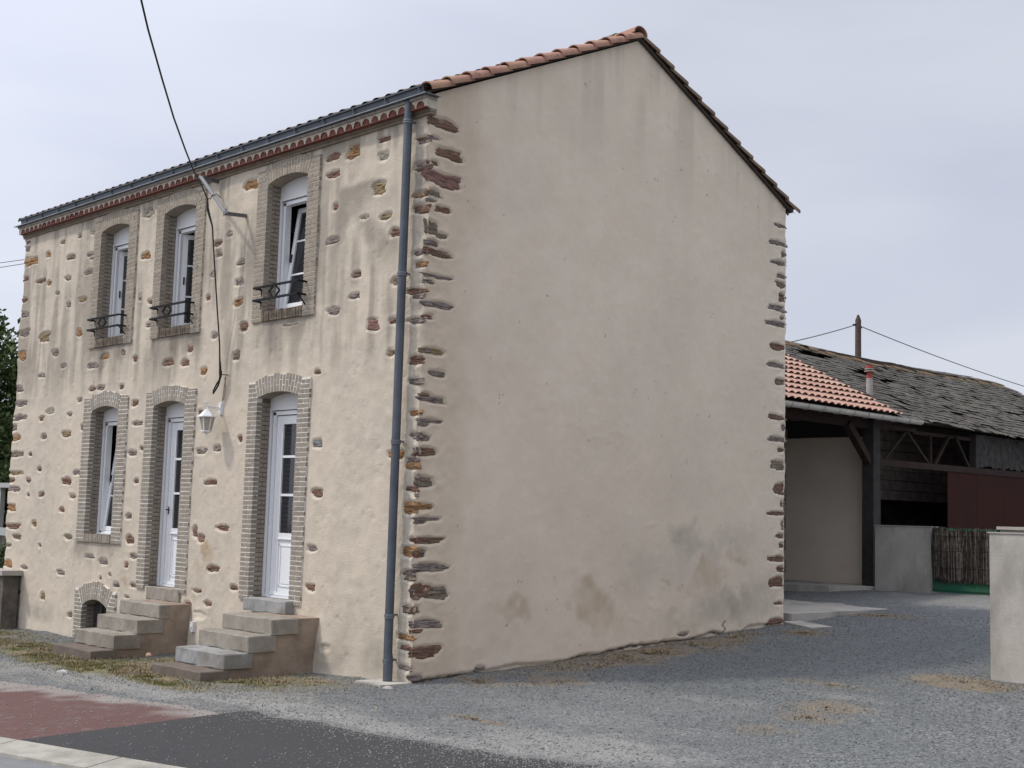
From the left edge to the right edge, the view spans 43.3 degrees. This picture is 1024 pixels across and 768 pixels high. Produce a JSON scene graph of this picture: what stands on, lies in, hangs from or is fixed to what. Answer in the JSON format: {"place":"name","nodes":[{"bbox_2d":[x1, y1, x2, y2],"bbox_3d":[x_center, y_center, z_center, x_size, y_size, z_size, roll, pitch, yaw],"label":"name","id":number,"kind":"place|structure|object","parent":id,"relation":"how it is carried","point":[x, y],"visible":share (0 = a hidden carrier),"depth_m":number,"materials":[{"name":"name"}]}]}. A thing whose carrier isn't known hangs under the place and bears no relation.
{"place":"outdoors","nodes":[
{"label":"outdoors","id":0,"kind":"place"},
{"bbox_2d":[0,756,63,767],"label":"road","id":1,"kind":"structure","parent":0,"point":[7,762],"depth_m":8.50,"materials":[{"name":"grey asphalt"}]},
{"bbox_2d":[0,681,222,739],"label":"red pavement","id":2,"kind":"structure","parent":0,"point":[12,698],"depth_m":10.75,"materials":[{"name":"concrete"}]},
{"bbox_2d":[0,665,253,737],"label":"scattered chips","id":3,"kind":"object","parent":2,"relation":"on","point":[17,671],"visible":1,"depth_m":12.15,"materials":[{"name":"grey gravel"}]},
{"bbox_2d":[22,711,598,767],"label":"asphalt driveway","id":4,"kind":"structure","parent":0,"point":[221,746],"depth_m":9.29,"materials":[{"name":"grey asphalt"}]},
{"bbox_2d":[0,511,1023,767],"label":"ground","id":5,"kind":"structure","parent":0,"point":[950,607],"depth_m":11.96,"materials":[{"name":"grey gravel"}]},
{"bbox_2d":[0,543,6,567],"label":"hedge","id":6,"kind":"object","parent":5,"relation":"on","point":[2,554],"visible":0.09,"depth_m":24.89,"materials":[{"name":"green plant"}]},
{"bbox_2d":[0,483,9,565],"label":"garden shelter","id":7,"kind":"object","parent":5,"relation":"on","point":[4,487],"visible":0.11,"depth_m":27.35,"materials":[{"name":"grey paint"}]},
{"bbox_2d":[0,309,18,527],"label":"garden tree","id":8,"kind":"object","parent":5,"relation":"on","point":[8,375],"visible":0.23,"depth_m":31.23,"materials":[{"name":"green plant"}]},
{"bbox_2d":[0,317,20,436],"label":"garden tree","id":9,"kind":"object","parent":5,"relation":"on","point":[18,320],"depth_m":37.41,"materials":[{"name":"green plant"}]},
{"bbox_2d":[0,568,22,628],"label":"garden wall","id":10,"kind":"structure","parent":5,"relation":"on","point":[9,581],"depth_m":19.34,"materials":[{"name":"concrete"}]},
{"bbox_2d":[57,669,68,672],"bbox_3d":[-4.748,3.040,13.642,0.112,0.043,0.159,4,-7,-26],"label":"loose stone","id":11,"kind":"object","parent":5,"relation":"on","point":[64,671],"visible":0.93,"depth_m":13.61,"materials":[{"name":"grey stone"}]},
{"bbox_2d":[0,737,183,767],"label":"kerb","id":12,"kind":"structure","parent":5,"relation":"on","point":[58,756],"depth_m":8.62,"materials":[{"name":"concrete"}]},
{"bbox_2d":[52,586,190,659],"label":"entrance steps","id":13,"kind":"structure","parent":5,"relation":"on","point":[156,620],"depth_m":15.71,"materials":[{"name":"concrete"}]},
{"bbox_2d":[0,629,320,706],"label":"weeds","id":14,"kind":"object","parent":5,"relation":"on","point":[143,678],"visible":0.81,"depth_m":14.30,"materials":[{"name":"green plant"}]},
{"bbox_2d":[152,597,318,681],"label":"entrance steps","id":15,"kind":"structure","parent":5,"relation":"on","point":[272,636],"depth_m":13.71,"materials":[{"name":"grey concrete"}]},
{"bbox_2d":[0,629,529,740],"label":"dry stalks","id":16,"kind":"object","parent":5,"relation":"on","point":[143,668],"visible":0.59,"depth_m":13.92,"materials":[{"name":"plant"}]},
{"bbox_2d":[1,696,626,767],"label":"stone chips","id":17,"kind":"object","parent":5,"relation":"on","point":[432,740],"visible":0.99,"depth_m":9.57,"materials":[{"name":"grey gravel"}]},
{"bbox_2d":[355,679,411,686],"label":"drain slab","id":18,"kind":"structure","parent":5,"relation":"on","point":[378,682],"depth_m":12.89,"materials":[{"name":"concrete"}]},
{"bbox_2d":[382,686,392,689],"bbox_3d":[-1.206,2.953,12.536,0.092,0.043,0.119,7,-8,-44],"label":"mortar lump","id":19,"kind":"object","parent":5,"relation":"on","point":[387,687],"visible":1,"depth_m":12.50,"materials":[{"name":"white concrete"}]},
{"bbox_2d":[3,26,800,682],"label":"stone house","id":20,"kind":"structure","parent":5,"relation":"on","point":[503,352],"depth_m":15.37,"materials":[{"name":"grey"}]},
{"bbox_2d":[96,408,117,533],"bbox_3d":[-5.508,1.220,18.174,0.270,1.792,0.795,7,-8,-44],"label":"window","id":21,"kind":"structure","parent":20,"relation":"in","point":[105,502],"depth_m":18.32,"materials":[{"name":"white plastic"}]},
{"bbox_2d":[108,227,129,336],"bbox_3d":[-5.300,-1.420,18.585,0.653,1.627,0.830,7,-8,-44],"label":"window","id":22,"kind":"structure","parent":20,"relation":"in","point":[117,296],"depth_m":18.63,"materials":[{"name":"white plastic"}]},
{"bbox_2d":[156,402,184,586],"bbox_3d":[-4.322,1.435,16.849,0.136,2.411,0.800,7,-8,-44],"label":"door","id":23,"kind":"structure","parent":20,"relation":"in","point":[173,443],"depth_m":16.99,"materials":[{"name":"white plastic"}]},
{"bbox_2d":[171,208,195,326],"bbox_3d":[-4.054,-1.515,17.314,0.649,1.627,0.825,7,-8,-44],"label":"window","id":24,"kind":"structure","parent":20,"relation":"in","point":[184,248],"depth_m":17.36,"materials":[{"name":"white plastic"}]},
{"bbox_2d":[197,402,223,435],"bbox_3d":[-3.681,0.422,15.761,0.323,0.420,0.217,4,-6,-21],"label":"wall lantern","id":25,"kind":"object","parent":20,"relation":"attached to","point":[207,416],"depth_m":15.71,"materials":[{"name":"white paint"}]},
{"bbox_2d":[199,172,246,217],"bbox_3d":[-3.625,-2.346,16.071,0.358,0.671,0.786,7,-8,-44],"label":"cable bracket","id":26,"kind":"object","parent":20,"relation":"attached to","point":[203,179],"visible":0.98,"depth_m":15.93,"materials":[{"name":"metal"}]},
{"bbox_2d":[140,0,227,401],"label":"service cable","id":27,"kind":"object","parent":26,"relation":"attached to","point":[210,219],"visible":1,"depth_m":15.81,"materials":[{"name":"black plastic"}]},
{"bbox_2d":[261,393,297,598],"bbox_3d":[-2.588,1.295,15.085,0.136,2.399,0.835,7,-8,-44],"label":"door","id":28,"kind":"structure","parent":20,"relation":"in","point":[282,431],"depth_m":15.21,"materials":[{"name":"white plastic"}]},
{"bbox_2d":[275,176,307,309],"bbox_3d":[-2.463,-1.663,15.423,0.270,1.627,0.832,7,-8,-44],"label":"window","id":29,"kind":"structure","parent":20,"relation":"in","point":[294,193],"depth_m":15.58,"materials":[{"name":"white plastic"}]},
{"bbox_2d":[123,613,1022,741],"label":"dry grass","id":30,"kind":"structure","parent":5,"relation":"on","point":[658,650],"depth_m":13.61,"materials":[{"name":"plant"}]},
{"bbox_2d":[783,621,831,628],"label":"cover slab","id":31,"kind":"structure","parent":5,"relation":"on","point":[804,624],"depth_m":17.23,"materials":[{"name":"concrete"}]},
{"bbox_2d":[783,580,874,591],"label":"shed floor","id":32,"kind":"structure","parent":5,"relation":"on","point":[793,585],"depth_m":22.57,"materials":[{"name":"concrete"}]},
{"bbox_2d":[783,599,885,620],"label":"concrete slab","id":33,"kind":"structure","parent":5,"relation":"on","point":[794,610],"depth_m":18.66,"materials":[{"name":"grey concrete"}]},
{"bbox_2d":[853,315,861,356],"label":"utility pole","id":34,"kind":"object","parent":5,"relation":"on","point":[857,325],"visible":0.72,"depth_m":42.15,"materials":[{"name":"brown wood"}]},
{"bbox_2d":[791,325,853,341],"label":"wire","id":35,"kind":"object","parent":34,"relation":"attached to","point":[822,334],"visible":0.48,"depth_m":40.68,"materials":[{"name":"grey metal"}]},
{"bbox_2d":[861,326,1022,385],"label":"wire","id":36,"kind":"object","parent":34,"relation":"attached to","point":[937,356],"visible":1,"depth_m":45.76,"materials":[{"name":"grey metal"}]},
{"bbox_2d":[783,345,974,586],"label":"tiled shed","id":37,"kind":"structure","parent":5,"relation":"on","point":[832,506],"depth_m":23.78,"materials":[{"name":"paint"}]},
{"bbox_2d":[783,340,1023,570],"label":"slate barn","id":38,"kind":"structure","parent":5,"relation":"on","point":[955,460],"depth_m":27.35,"materials":[{"name":"grey stone"}]},
{"bbox_2d":[864,365,874,395],"bbox_3d":[6.856,-0.021,24.732,0.200,0.670,0.195,7,-8,-44],"label":"flue pipe","id":39,"kind":"object","parent":38,"relation":"on","point":[869,380],"visible":0.92,"depth_m":24.69,"materials":[{"name":"grey metal"}]},
{"bbox_2d":[874,525,936,592],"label":"concrete wall","id":40,"kind":"structure","parent":5,"relation":"on","point":[903,563],"depth_m":22.05,"materials":[{"name":"grey concrete"}]},
{"bbox_2d":[987,532,1023,682],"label":"gate pier","id":41,"kind":"structure","parent":5,"relation":"on","point":[1007,604],"depth_m":12.83,"materials":[{"name":"concrete"}]},
{"bbox_2d":[996,526,1023,532],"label":"block wall","id":42,"kind":"structure","parent":5,"relation":"on","point":[1013,529],"depth_m":20.68,"materials":[{"name":"grey concrete"}]},
{"bbox_2d":[931,526,999,594],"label":"brushwood gate","id":43,"kind":"structure","parent":42,"relation":"attached to","point":[960,559],"depth_m":21.23,"materials":[{"name":"brown wood"}]},
{"bbox_2d":[0,0,1023,415],"label":"sky","id":44,"kind":"structure","parent":0,"point":[894,129],"materials":[{"name":"grey"}]}
]}

